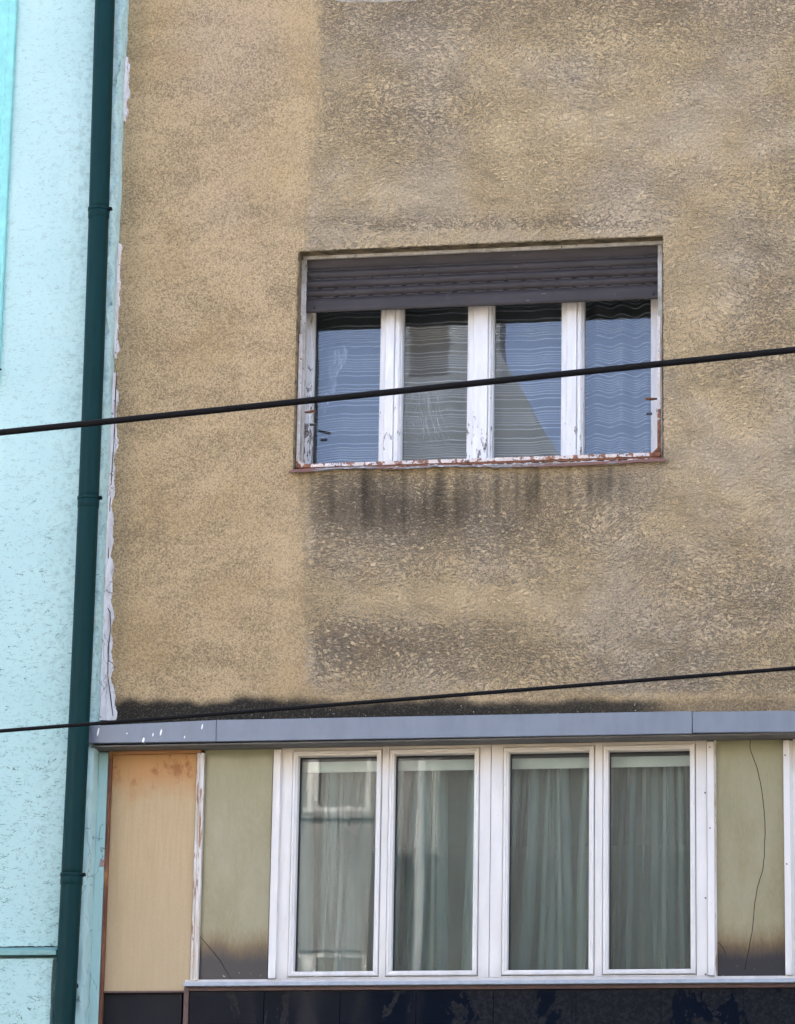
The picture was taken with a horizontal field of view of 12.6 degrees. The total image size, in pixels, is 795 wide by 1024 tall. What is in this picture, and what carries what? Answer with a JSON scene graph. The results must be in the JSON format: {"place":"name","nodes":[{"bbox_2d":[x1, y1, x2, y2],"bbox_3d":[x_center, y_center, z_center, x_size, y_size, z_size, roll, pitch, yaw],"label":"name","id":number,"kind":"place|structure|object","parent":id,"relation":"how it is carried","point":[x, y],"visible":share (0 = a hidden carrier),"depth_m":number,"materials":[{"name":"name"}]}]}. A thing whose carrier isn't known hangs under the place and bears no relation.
{"place":"outdoors","nodes":[
{"label":"outdoors","id":0,"kind":"place"},
{"bbox_2d":[0,347,794,435],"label":"overhead cable","id":1,"kind":"object","parent":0,"point":[426,388],"visible":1,"depth_m":12.20,"materials":[{"name":"black rubber"}]},
{"bbox_2d":[0,666,794,732],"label":"overhead cable","id":2,"kind":"object","parent":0,"point":[402,699],"visible":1,"depth_m":15.04,"materials":[{"name":"black rubber"}]},
{"label":"street","id":3,"kind":"structure","parent":0,"visible":0},
{"bbox_2d":[0,0,128,1023],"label":"mint building","id":4,"kind":"structure","parent":3,"relation":"on","point":[46,63],"depth_m":21.90,"materials":[{"name":"paint"}]},
{"bbox_2d":[53,0,114,1023],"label":"downpipe","id":5,"kind":"object","parent":4,"relation":"attached to","point":[72,874],"visible":0.99,"depth_m":21.60,"materials":[{"name":"green metal"}]},
{"bbox_2d":[89,0,794,1023],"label":"tan building","id":6,"kind":"structure","parent":3,"relation":"on","point":[293,170],"depth_m":21.69,"materials":[{"name":"paint"}]},
{"bbox_2d":[276,744,491,978],"bbox_3d":[-0.074,2.048,21.091,1.255,1.365,0.110,-2,-15,10],"label":"window","id":7,"kind":"structure","parent":6,"relation":"in","point":[387,757],"depth_m":21.06,"materials":[{"name":"white plastic"}]},
{"bbox_2d":[302,759,474,772],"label":"curtain track","id":8,"kind":"structure","parent":6,"relation":"attached to","point":[371,766],"depth_m":21.32,"materials":[{"name":"white plastic"}]},
{"bbox_2d":[297,770,473,971],"bbox_3d":[-0.095,2.337,21.151,1.129,1.708,0.248,-2,-15,10],"label":"pleated curtain","id":9,"kind":"object","parent":8,"relation":"hanging from","point":[352,956],"visible":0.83,"depth_m":21.25,"materials":[{"name":"grey fabric"}]},
{"bbox_2d":[289,241,665,472],"bbox_3d":[0.514,-0.912,21.896,2.271,1.464,0.396,-2,-15,10],"label":"window","id":10,"kind":"structure","parent":6,"relation":"in","point":[572,276],"depth_m":21.96,"materials":[{"name":"white paint"}]},
{"bbox_2d":[315,285,650,463],"bbox_3d":[0.572,-0.721,22.162,2.200,1.560,0.085,-2,-15,10],"label":"window blind","id":11,"kind":"object","parent":6,"relation":"hanging from","point":[495,365],"visible":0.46,"depth_m":22.19,"materials":[{"name":"grey plastic"}]},
{"bbox_2d":[489,741,707,977],"bbox_3d":[1.165,2.011,20.866,1.258,1.365,0.110,-2,-15,10],"label":"window","id":12,"kind":"structure","parent":6,"relation":"in","point":[599,962],"depth_m":20.84,"materials":[{"name":"white plastic"}]},
{"bbox_2d":[512,756,689,768],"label":"curtain track","id":13,"kind":"structure","parent":6,"relation":"attached to","point":[616,762],"depth_m":21.09,"materials":[{"name":"white plastic"}]},
{"bbox_2d":[513,766,688,969],"bbox_3d":[1.162,2.305,20.946,1.142,1.708,0.197,-2,-15,10],"label":"pleated curtain","id":14,"kind":"object","parent":13,"relation":"hanging from","point":[566,817],"visible":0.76,"depth_m":21.07,"materials":[{"name":"grey fabric"}]},
{"bbox_2d":[793,739,794,916],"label":"window","id":15,"kind":"structure","parent":6,"relation":"in","point":[793,739],"depth_m":20.70,"materials":[{"name":"white plastic"}]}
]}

